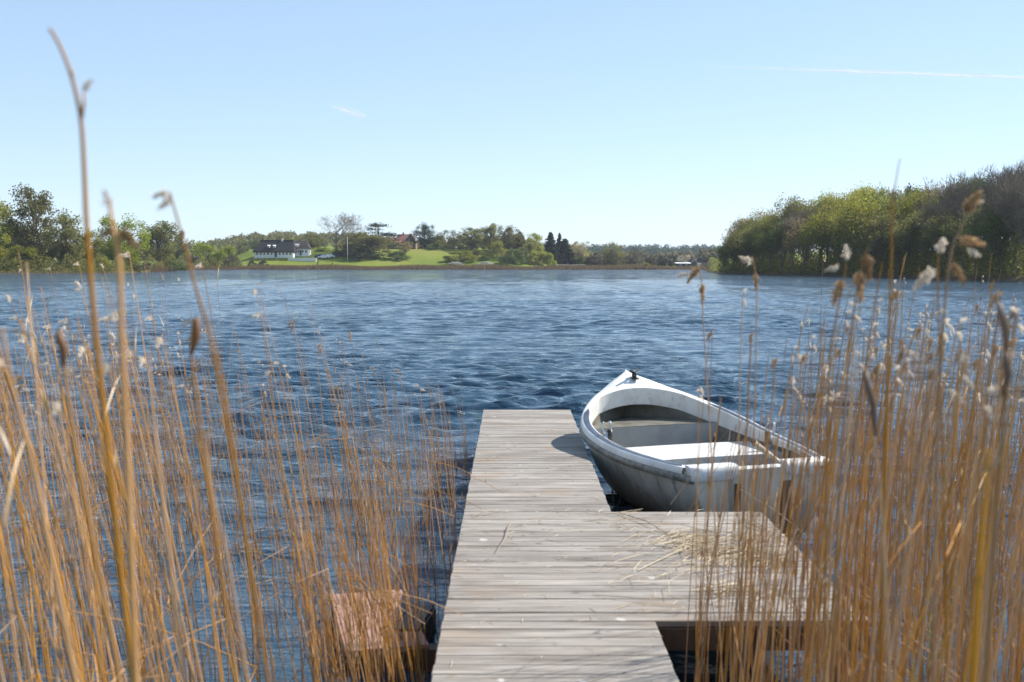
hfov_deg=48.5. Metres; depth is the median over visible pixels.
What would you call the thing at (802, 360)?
reed
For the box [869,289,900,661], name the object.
reed
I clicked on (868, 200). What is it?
woodland tree
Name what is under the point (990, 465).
reed
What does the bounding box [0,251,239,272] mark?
shore scrub
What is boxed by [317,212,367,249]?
bare tree
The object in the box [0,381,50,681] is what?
reed
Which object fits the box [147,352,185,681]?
reed
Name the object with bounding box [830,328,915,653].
reed
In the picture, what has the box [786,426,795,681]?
reed
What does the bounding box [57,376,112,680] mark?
reed
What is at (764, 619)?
reed
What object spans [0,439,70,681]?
reed
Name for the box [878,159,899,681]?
reed
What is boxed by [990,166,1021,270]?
bare tree
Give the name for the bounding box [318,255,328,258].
parked car
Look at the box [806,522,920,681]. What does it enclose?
reed
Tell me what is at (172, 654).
reed
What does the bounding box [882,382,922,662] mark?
reed
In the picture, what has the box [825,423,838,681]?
reed
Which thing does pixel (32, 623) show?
reed
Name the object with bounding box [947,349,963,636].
reed
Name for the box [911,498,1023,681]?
reed
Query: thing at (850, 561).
reed
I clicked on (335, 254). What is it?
carport
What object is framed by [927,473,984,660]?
reed
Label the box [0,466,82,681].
reed
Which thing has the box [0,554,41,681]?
reed
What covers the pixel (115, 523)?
reed
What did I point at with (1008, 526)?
reed
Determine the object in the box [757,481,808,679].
reed
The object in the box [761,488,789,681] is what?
reed
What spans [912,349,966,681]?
reed
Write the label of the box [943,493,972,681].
reed
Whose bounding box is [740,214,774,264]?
woodland tree
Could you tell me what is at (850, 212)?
woodland tree
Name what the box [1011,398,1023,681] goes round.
reed
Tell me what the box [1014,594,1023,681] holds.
reed
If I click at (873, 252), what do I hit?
woodland tree
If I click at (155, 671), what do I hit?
reed
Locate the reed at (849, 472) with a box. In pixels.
[825,262,882,677]
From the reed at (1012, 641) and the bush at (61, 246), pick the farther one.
the bush at (61, 246)
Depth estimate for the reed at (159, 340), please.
3.47 m
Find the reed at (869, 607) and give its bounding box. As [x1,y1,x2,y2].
[856,597,951,681]
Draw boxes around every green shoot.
[356,626,358,663]
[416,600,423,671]
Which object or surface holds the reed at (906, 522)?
on the water
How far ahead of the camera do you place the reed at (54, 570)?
1.52 m
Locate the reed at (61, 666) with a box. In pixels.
[3,662,116,679]
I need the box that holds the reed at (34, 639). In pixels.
[0,637,79,681]
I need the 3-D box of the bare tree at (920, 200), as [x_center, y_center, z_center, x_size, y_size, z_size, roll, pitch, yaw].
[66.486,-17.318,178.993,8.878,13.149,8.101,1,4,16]
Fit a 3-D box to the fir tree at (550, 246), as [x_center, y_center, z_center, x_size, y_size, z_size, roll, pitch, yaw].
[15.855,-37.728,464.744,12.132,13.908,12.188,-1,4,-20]
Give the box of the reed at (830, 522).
[811,477,838,681]
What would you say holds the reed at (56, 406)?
on the water
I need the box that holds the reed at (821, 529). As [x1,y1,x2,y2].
[808,429,834,676]
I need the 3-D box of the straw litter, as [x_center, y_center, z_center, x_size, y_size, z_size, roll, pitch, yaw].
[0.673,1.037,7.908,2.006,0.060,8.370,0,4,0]
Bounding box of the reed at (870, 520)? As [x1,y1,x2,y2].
[860,294,900,681]
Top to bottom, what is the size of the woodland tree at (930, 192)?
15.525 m
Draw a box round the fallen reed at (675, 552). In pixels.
[638,527,736,570]
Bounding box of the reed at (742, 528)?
[739,337,751,681]
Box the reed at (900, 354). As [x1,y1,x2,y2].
[868,347,907,681]
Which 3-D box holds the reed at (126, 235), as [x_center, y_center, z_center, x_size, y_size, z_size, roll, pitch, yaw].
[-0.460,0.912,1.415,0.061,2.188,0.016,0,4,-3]
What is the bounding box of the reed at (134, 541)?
[88,344,156,681]
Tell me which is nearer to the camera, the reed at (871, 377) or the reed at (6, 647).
the reed at (871, 377)
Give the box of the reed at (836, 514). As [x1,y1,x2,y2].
[810,346,872,681]
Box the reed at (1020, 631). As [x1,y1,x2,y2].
[1015,597,1023,681]
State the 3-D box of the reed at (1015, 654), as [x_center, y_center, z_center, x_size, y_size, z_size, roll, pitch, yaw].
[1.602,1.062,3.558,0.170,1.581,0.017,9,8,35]
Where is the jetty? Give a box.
[431,410,870,681]
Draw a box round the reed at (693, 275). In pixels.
[676,250,722,681]
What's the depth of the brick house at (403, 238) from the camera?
481.13 m
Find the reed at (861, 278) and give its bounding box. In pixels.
[831,246,874,681]
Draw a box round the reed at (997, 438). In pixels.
[994,318,1007,589]
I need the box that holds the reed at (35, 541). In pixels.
[8,465,64,637]
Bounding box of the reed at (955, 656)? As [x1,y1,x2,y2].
[952,344,992,681]
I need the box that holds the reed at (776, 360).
[746,357,778,681]
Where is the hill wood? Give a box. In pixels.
[92,230,426,260]
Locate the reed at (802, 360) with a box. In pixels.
[777,353,808,681]
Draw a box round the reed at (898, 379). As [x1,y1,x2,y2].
[885,365,902,534]
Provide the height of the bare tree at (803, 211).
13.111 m
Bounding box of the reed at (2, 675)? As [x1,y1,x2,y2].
[0,661,4,681]
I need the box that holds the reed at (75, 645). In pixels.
[0,623,83,681]
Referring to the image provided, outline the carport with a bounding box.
[330,251,345,255]
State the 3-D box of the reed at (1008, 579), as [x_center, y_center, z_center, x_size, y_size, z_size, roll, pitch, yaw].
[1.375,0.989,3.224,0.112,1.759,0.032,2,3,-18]
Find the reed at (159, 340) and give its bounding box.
[155,337,222,681]
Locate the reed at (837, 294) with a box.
[823,244,851,681]
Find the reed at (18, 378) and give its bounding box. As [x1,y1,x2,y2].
[8,373,84,681]
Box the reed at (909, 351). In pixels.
[876,350,916,679]
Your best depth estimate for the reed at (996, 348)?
3.57 m
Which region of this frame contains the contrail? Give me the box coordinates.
[845,70,1006,76]
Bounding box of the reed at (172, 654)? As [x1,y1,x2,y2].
[140,640,195,681]
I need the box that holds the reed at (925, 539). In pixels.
[901,344,970,681]
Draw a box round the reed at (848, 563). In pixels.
[834,435,870,664]
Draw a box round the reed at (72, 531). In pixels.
[47,366,98,678]
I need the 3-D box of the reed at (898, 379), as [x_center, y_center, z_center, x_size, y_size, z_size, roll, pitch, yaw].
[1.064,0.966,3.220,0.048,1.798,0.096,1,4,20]
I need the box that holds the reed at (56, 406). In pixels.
[51,401,155,681]
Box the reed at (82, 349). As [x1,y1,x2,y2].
[77,345,193,681]
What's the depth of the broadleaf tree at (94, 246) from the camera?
272.36 m
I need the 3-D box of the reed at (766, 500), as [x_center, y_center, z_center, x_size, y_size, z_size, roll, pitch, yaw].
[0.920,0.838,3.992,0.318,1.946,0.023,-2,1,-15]
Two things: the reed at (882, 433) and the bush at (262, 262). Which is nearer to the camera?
the reed at (882, 433)
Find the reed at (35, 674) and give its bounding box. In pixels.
[3,673,71,681]
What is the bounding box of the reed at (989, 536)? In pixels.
[963,359,1023,681]
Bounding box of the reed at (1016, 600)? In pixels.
[1000,547,1023,681]
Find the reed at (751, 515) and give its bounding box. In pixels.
[739,356,768,681]
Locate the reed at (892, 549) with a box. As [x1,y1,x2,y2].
[863,401,931,681]
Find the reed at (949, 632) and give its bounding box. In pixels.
[924,441,976,681]
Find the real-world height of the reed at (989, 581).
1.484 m
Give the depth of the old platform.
5.91 m
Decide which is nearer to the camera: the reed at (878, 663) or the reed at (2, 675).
the reed at (2, 675)
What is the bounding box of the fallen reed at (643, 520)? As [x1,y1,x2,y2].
[616,511,666,533]
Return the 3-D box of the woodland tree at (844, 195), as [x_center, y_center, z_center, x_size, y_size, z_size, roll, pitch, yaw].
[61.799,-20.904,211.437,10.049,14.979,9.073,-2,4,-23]
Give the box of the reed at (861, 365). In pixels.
[827,350,863,681]
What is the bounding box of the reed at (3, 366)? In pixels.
[0,358,92,681]
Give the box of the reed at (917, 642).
[896,607,959,681]
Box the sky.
[0,0,1023,251]
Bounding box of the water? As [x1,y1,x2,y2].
[0,269,1023,681]
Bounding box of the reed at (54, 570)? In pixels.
[0,328,78,681]
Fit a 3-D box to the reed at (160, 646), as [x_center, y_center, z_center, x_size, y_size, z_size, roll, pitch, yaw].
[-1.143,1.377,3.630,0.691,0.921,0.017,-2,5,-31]
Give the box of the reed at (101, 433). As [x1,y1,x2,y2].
[88,350,130,631]
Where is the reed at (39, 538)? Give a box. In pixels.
[0,397,72,681]
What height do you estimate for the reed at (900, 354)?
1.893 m
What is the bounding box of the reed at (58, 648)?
[1,628,98,681]
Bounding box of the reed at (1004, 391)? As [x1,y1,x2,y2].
[983,302,1012,681]
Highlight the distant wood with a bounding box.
[537,243,783,255]
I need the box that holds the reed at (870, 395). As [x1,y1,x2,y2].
[824,368,890,681]
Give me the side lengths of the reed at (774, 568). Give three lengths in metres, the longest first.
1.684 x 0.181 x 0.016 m
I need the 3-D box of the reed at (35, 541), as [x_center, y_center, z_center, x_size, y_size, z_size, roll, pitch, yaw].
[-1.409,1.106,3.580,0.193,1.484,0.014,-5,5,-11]
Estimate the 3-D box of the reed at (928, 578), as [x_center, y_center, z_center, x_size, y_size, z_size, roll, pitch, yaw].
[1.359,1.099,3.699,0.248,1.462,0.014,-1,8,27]
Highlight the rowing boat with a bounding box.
[580,369,830,540]
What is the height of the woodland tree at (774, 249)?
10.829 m
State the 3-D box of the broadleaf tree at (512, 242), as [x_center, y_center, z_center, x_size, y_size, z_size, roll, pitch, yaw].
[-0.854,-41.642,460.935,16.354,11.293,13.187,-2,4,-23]
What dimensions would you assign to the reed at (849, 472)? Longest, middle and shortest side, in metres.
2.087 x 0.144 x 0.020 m
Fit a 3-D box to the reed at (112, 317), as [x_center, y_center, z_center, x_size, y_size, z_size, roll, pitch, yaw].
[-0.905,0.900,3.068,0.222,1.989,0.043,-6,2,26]
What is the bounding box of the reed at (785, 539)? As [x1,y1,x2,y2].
[755,348,835,681]
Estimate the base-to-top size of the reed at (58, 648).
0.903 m
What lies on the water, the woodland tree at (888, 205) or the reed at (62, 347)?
the reed at (62, 347)
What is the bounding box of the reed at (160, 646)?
[95,618,238,681]
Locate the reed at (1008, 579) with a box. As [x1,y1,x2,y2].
[994,478,1023,681]
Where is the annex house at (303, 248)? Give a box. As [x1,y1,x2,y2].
[294,241,311,256]
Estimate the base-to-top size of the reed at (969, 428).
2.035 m
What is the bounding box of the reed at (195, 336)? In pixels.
[182,316,238,681]
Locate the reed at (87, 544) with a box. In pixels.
[58,429,115,680]
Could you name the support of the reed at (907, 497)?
on the water
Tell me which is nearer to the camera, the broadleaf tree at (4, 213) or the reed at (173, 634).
the reed at (173, 634)
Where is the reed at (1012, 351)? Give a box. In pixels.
[978,348,1014,681]
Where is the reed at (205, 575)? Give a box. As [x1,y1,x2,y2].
[171,377,220,681]
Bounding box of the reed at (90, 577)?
[56,433,114,681]
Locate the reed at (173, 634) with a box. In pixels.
[67,610,255,681]
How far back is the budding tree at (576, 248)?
457.63 m
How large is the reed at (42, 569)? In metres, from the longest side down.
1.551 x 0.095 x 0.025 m
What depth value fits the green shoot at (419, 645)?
5.66 m
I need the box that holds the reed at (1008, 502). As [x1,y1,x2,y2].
[980,449,1023,606]
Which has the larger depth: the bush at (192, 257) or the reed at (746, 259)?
the bush at (192, 257)
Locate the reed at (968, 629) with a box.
[968,457,992,681]
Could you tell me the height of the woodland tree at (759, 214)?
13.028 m
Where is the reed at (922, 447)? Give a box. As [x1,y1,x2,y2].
[901,332,946,569]
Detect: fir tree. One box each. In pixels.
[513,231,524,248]
[543,232,559,263]
[552,238,576,263]
[555,233,561,246]
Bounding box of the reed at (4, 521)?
[0,431,31,681]
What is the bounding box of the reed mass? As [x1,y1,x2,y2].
[0,251,1023,681]
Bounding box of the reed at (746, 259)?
[739,256,760,681]
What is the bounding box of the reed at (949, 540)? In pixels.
[928,432,971,681]
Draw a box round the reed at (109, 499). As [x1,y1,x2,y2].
[87,424,139,677]
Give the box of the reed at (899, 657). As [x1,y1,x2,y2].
[895,637,918,681]
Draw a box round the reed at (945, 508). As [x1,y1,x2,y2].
[935,309,963,681]
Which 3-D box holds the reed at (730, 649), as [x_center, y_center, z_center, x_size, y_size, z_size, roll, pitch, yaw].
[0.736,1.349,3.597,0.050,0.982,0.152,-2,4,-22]
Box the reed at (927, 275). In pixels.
[912,237,948,681]
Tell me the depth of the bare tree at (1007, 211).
136.75 m
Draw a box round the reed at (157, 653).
[76,317,162,681]
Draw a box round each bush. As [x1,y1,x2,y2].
[0,242,12,266]
[2,245,50,269]
[37,238,83,269]
[94,256,113,269]
[125,252,151,270]
[165,255,187,270]
[180,241,219,265]
[181,254,202,264]
[211,245,240,266]
[223,254,242,266]
[257,260,268,264]
[314,247,330,250]
[331,243,363,254]
[345,245,379,258]
[381,251,411,259]
[426,243,446,248]
[431,235,449,248]
[441,244,468,248]
[442,250,477,261]
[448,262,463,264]
[465,249,488,257]
[486,240,506,257]
[496,248,527,263]
[515,242,539,260]
[525,250,548,264]
[541,252,556,265]
[575,255,584,265]
[582,254,608,265]
[620,254,644,265]
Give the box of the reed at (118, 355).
[115,349,192,681]
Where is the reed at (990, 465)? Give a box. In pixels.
[969,448,1000,681]
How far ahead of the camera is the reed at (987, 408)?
2.20 m
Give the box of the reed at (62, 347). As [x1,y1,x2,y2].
[3,328,121,681]
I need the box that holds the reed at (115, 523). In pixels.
[48,28,132,681]
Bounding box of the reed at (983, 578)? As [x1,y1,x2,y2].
[904,471,990,681]
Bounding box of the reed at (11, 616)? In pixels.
[0,535,20,681]
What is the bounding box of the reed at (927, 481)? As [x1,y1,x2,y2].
[876,359,965,681]
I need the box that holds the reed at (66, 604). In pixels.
[0,571,74,657]
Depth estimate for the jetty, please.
5.78 m
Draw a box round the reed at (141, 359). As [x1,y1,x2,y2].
[138,356,234,681]
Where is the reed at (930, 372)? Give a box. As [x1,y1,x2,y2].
[903,367,936,681]
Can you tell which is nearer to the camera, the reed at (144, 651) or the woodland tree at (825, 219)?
the reed at (144, 651)
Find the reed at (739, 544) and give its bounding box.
[725,458,754,681]
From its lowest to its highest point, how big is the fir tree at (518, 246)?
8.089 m
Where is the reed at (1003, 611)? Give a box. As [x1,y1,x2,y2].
[988,518,1023,681]
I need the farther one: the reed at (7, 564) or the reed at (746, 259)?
the reed at (746, 259)
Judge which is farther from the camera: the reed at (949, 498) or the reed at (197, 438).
the reed at (949, 498)
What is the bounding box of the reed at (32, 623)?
[1,566,37,681]
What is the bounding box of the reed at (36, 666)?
[0,441,39,681]
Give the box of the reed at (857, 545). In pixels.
[848,401,868,681]
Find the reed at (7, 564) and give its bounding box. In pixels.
[0,529,28,678]
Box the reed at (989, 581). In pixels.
[982,483,1001,660]
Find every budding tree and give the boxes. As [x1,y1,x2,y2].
[394,241,412,254]
[436,229,464,244]
[569,241,589,259]
[601,241,631,264]
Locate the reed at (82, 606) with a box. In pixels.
[0,365,104,681]
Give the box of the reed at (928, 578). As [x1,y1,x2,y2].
[910,461,961,681]
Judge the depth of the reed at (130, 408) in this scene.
3.47 m
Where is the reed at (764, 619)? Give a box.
[759,354,805,681]
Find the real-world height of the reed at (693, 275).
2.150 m
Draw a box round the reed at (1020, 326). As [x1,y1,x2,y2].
[977,306,1023,669]
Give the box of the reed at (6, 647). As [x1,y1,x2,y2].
[0,612,13,681]
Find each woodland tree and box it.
[708,243,747,270]
[718,227,756,271]
[719,214,749,263]
[725,223,756,268]
[731,212,763,264]
[734,219,774,271]
[740,213,788,271]
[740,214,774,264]
[746,207,785,266]
[747,218,789,268]
[749,214,801,271]
[763,192,812,266]
[779,214,829,271]
[796,197,815,265]
[797,208,843,272]
[805,194,847,266]
[806,188,838,263]
[807,206,856,272]
[814,189,851,256]
[823,196,897,273]
[825,206,869,272]
[834,192,866,268]
[836,187,899,270]
[839,212,898,273]
[844,184,866,260]
[844,217,909,273]
[852,181,881,200]
[852,183,898,207]
[853,196,895,267]
[860,209,937,273]
[864,189,926,263]
[869,195,908,266]
[870,186,926,255]
[880,182,935,270]
[887,210,939,273]
[889,207,932,274]
[903,173,948,249]
[911,210,983,274]
[933,174,1002,266]
[939,205,989,275]
[953,203,1023,276]
[962,178,1011,265]
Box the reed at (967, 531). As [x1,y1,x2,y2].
[938,351,1003,681]
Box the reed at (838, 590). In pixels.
[830,507,854,656]
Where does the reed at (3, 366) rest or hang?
on the water
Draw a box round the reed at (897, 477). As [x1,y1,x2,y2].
[883,322,920,681]
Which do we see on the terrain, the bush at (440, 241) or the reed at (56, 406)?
the bush at (440, 241)
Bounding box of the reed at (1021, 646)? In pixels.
[1019,619,1023,678]
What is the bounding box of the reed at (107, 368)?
[94,363,169,681]
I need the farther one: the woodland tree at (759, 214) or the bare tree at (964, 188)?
the woodland tree at (759, 214)
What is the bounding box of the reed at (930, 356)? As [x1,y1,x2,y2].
[902,352,934,656]
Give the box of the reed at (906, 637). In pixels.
[900,602,983,681]
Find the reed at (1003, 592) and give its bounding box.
[989,502,1023,670]
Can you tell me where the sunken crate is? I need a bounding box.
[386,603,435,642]
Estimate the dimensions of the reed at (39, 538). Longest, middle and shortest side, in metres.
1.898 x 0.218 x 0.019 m
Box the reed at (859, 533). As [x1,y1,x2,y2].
[818,485,877,681]
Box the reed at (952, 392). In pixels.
[884,388,965,681]
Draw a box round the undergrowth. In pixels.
[709,227,1023,278]
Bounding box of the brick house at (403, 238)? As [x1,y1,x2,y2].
[387,233,416,248]
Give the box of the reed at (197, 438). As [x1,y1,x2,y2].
[190,428,248,681]
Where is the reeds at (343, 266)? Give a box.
[150,263,708,271]
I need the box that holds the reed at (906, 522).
[892,376,923,681]
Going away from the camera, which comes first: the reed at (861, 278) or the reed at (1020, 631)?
the reed at (861, 278)
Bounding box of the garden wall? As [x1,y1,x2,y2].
[289,258,315,261]
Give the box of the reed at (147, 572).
[84,377,178,681]
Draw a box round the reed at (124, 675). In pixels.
[112,669,126,681]
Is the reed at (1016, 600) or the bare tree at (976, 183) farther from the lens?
the bare tree at (976, 183)
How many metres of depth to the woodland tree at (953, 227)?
154.33 m
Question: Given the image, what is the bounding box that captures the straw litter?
[445,414,866,680]
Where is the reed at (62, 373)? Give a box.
[55,367,164,681]
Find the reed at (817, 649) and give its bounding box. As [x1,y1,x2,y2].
[816,590,840,681]
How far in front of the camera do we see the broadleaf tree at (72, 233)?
259.14 m
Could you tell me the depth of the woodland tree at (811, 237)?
198.24 m
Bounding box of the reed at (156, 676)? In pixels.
[110,673,181,681]
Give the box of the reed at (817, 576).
[806,410,844,680]
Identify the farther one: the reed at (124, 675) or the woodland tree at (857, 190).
the woodland tree at (857, 190)
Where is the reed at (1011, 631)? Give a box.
[1003,565,1023,681]
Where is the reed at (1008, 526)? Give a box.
[981,456,1023,681]
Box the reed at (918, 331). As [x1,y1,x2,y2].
[882,325,923,681]
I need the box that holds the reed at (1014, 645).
[1011,527,1023,681]
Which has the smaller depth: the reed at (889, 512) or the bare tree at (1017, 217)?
the reed at (889, 512)
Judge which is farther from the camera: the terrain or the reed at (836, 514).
the terrain
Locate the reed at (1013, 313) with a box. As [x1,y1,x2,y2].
[981,306,1018,590]
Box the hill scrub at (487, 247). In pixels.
[437,234,592,256]
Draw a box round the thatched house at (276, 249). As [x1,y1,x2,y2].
[252,239,296,258]
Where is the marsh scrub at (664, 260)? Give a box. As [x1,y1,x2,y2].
[555,248,718,265]
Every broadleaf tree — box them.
[0,200,15,259]
[0,218,25,259]
[3,182,68,265]
[39,208,85,267]
[77,233,106,267]
[89,213,151,267]
[138,220,181,265]
[173,229,189,261]
[240,239,269,249]
[270,235,292,239]
[297,234,324,248]
[335,232,399,256]
[409,222,439,248]
[458,226,487,249]
[478,223,502,249]
[492,224,526,249]
[525,232,543,255]
[604,249,619,264]
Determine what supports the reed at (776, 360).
on the water
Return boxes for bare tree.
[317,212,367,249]
[629,247,644,263]
[700,262,713,269]
[771,212,810,271]
[783,204,813,267]
[807,200,836,266]
[813,228,825,271]
[874,185,900,256]
[881,184,919,203]
[905,191,944,270]
[913,194,957,273]
[922,176,945,194]
[930,191,985,274]
[934,170,985,263]
[940,171,976,270]
[945,162,995,265]
[953,195,1009,276]
[966,164,1014,270]
[975,161,1023,271]
[983,184,1023,237]
[985,156,1023,232]
[987,168,1023,245]
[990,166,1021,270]
[993,188,1023,231]
[1004,175,1023,275]
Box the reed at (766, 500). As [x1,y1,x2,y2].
[742,302,808,681]
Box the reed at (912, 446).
[897,308,926,671]
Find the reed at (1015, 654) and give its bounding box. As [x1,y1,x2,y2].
[1009,624,1023,678]
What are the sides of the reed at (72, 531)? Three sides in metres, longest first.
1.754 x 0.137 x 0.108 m
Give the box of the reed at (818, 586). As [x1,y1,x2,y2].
[808,301,861,681]
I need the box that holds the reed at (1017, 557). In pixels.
[1014,532,1022,572]
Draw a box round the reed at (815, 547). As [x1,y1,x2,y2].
[803,391,836,678]
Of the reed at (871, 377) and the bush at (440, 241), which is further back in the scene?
the bush at (440, 241)
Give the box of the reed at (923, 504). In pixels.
[898,390,944,667]
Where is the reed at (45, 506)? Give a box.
[26,262,58,681]
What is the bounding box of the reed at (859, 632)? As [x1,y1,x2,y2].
[830,596,910,681]
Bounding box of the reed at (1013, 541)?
[1004,418,1023,681]
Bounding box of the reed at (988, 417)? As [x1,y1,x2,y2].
[944,347,1002,669]
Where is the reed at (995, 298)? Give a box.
[961,290,1002,681]
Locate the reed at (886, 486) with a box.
[883,351,895,677]
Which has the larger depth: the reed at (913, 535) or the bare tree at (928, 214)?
the bare tree at (928, 214)
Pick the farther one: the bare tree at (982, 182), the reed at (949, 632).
the bare tree at (982, 182)
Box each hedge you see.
[222,248,248,261]
[250,257,287,260]
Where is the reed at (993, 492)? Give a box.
[981,381,1013,678]
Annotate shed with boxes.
[674,262,690,266]
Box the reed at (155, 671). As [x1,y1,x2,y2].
[100,420,158,681]
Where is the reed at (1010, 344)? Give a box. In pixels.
[929,337,1017,681]
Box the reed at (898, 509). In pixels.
[871,346,929,681]
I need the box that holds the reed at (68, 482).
[19,318,108,634]
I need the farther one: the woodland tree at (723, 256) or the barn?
the barn
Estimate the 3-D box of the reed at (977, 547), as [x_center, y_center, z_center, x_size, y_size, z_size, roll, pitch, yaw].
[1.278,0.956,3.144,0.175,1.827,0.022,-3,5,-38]
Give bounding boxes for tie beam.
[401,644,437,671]
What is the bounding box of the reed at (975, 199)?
[931,190,985,681]
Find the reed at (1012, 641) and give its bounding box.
[1007,542,1023,681]
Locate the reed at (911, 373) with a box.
[863,357,913,676]
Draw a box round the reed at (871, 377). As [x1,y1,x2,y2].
[848,363,880,681]
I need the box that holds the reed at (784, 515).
[751,324,839,681]
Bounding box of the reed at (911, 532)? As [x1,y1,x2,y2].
[893,361,936,681]
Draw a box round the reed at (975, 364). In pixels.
[958,358,981,681]
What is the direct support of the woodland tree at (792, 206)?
on the terrain
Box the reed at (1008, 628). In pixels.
[1000,567,1019,676]
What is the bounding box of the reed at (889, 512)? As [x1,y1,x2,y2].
[866,418,905,681]
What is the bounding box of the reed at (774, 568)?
[771,390,787,681]
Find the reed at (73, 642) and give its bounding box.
[0,347,82,680]
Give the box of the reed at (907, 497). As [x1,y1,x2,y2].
[874,338,944,664]
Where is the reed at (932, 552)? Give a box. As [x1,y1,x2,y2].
[910,443,964,672]
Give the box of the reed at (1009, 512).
[980,460,1023,640]
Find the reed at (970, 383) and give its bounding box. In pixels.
[917,354,974,681]
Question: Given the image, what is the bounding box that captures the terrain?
[0,243,1023,280]
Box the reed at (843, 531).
[838,317,856,681]
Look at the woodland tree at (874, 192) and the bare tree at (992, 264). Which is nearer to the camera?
the bare tree at (992, 264)
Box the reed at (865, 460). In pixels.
[803,354,903,681]
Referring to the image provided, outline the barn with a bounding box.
[690,257,705,266]
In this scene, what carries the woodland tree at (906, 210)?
on the terrain
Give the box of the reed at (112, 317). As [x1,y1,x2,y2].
[97,311,202,681]
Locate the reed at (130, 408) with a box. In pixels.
[116,394,194,681]
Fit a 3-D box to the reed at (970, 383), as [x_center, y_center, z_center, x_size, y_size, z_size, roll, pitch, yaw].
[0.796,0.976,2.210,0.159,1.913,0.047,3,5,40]
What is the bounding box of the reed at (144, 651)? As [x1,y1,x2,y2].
[91,636,179,681]
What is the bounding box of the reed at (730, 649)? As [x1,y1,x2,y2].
[730,611,743,681]
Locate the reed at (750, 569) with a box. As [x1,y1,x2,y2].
[742,412,767,681]
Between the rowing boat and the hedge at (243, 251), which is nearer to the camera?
the rowing boat
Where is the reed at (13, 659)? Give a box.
[0,653,21,681]
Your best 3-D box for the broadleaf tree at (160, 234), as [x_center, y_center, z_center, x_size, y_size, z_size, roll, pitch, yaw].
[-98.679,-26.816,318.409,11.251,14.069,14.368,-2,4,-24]
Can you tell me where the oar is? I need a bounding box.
[750,438,780,463]
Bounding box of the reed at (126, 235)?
[97,190,139,681]
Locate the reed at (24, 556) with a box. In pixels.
[8,520,64,681]
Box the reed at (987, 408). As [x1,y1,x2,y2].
[945,386,997,681]
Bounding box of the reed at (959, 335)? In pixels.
[887,318,966,681]
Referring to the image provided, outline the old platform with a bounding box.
[329,590,428,671]
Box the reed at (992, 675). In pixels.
[990,508,1023,681]
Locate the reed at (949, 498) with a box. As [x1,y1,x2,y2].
[914,439,966,671]
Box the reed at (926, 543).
[919,309,953,681]
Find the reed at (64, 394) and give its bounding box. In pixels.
[50,340,115,671]
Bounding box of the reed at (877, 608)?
[870,364,908,681]
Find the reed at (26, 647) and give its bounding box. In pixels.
[0,616,32,681]
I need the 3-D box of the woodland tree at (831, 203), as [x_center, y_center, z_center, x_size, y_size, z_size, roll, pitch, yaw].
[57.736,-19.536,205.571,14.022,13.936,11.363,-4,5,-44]
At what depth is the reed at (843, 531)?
3.20 m
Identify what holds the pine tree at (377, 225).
on the terrain
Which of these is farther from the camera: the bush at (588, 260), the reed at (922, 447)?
the bush at (588, 260)
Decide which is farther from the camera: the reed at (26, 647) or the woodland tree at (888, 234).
the woodland tree at (888, 234)
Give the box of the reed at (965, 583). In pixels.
[955,413,987,681]
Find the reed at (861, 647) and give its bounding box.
[855,624,899,681]
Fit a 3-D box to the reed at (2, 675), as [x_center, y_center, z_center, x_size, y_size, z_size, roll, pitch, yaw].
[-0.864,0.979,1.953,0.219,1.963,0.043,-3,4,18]
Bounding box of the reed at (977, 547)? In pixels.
[964,370,1001,672]
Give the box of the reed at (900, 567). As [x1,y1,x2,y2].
[886,318,950,681]
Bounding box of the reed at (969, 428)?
[940,280,993,681]
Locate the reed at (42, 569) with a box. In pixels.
[26,449,52,681]
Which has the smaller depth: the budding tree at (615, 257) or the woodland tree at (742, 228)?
the woodland tree at (742, 228)
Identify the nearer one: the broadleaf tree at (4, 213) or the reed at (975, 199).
the reed at (975, 199)
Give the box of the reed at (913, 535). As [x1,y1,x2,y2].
[902,391,927,681]
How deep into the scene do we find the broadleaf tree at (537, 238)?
459.79 m
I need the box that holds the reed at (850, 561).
[847,431,858,681]
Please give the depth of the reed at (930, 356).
3.71 m
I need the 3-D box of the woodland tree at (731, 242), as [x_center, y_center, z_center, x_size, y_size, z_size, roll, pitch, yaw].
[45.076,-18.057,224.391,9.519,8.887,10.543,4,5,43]
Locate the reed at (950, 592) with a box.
[894,520,961,681]
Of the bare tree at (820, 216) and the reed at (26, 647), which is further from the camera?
the bare tree at (820, 216)
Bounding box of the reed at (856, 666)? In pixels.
[851,654,859,681]
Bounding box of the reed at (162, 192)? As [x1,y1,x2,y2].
[152,187,269,681]
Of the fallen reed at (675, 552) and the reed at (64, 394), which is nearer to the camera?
the reed at (64, 394)
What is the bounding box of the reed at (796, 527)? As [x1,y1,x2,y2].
[766,373,824,681]
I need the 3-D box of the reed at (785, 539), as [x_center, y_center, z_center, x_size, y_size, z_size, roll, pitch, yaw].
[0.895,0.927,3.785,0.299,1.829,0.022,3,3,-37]
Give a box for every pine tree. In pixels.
[364,222,400,247]
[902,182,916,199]
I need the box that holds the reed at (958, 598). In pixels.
[945,582,1023,674]
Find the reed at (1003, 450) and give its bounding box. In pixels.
[983,388,1011,608]
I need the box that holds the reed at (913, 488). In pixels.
[867,370,949,681]
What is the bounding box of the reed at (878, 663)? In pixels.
[873,639,900,681]
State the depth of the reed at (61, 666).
3.35 m
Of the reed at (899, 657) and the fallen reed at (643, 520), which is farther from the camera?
the fallen reed at (643, 520)
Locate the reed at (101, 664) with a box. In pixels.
[42,337,104,679]
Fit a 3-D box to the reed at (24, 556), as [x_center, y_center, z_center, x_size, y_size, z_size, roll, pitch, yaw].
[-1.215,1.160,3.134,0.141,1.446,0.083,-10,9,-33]
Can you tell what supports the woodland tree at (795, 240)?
on the terrain
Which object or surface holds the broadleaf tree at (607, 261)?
on the terrain
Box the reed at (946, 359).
[898,346,948,680]
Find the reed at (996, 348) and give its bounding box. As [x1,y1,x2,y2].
[990,344,1000,666]

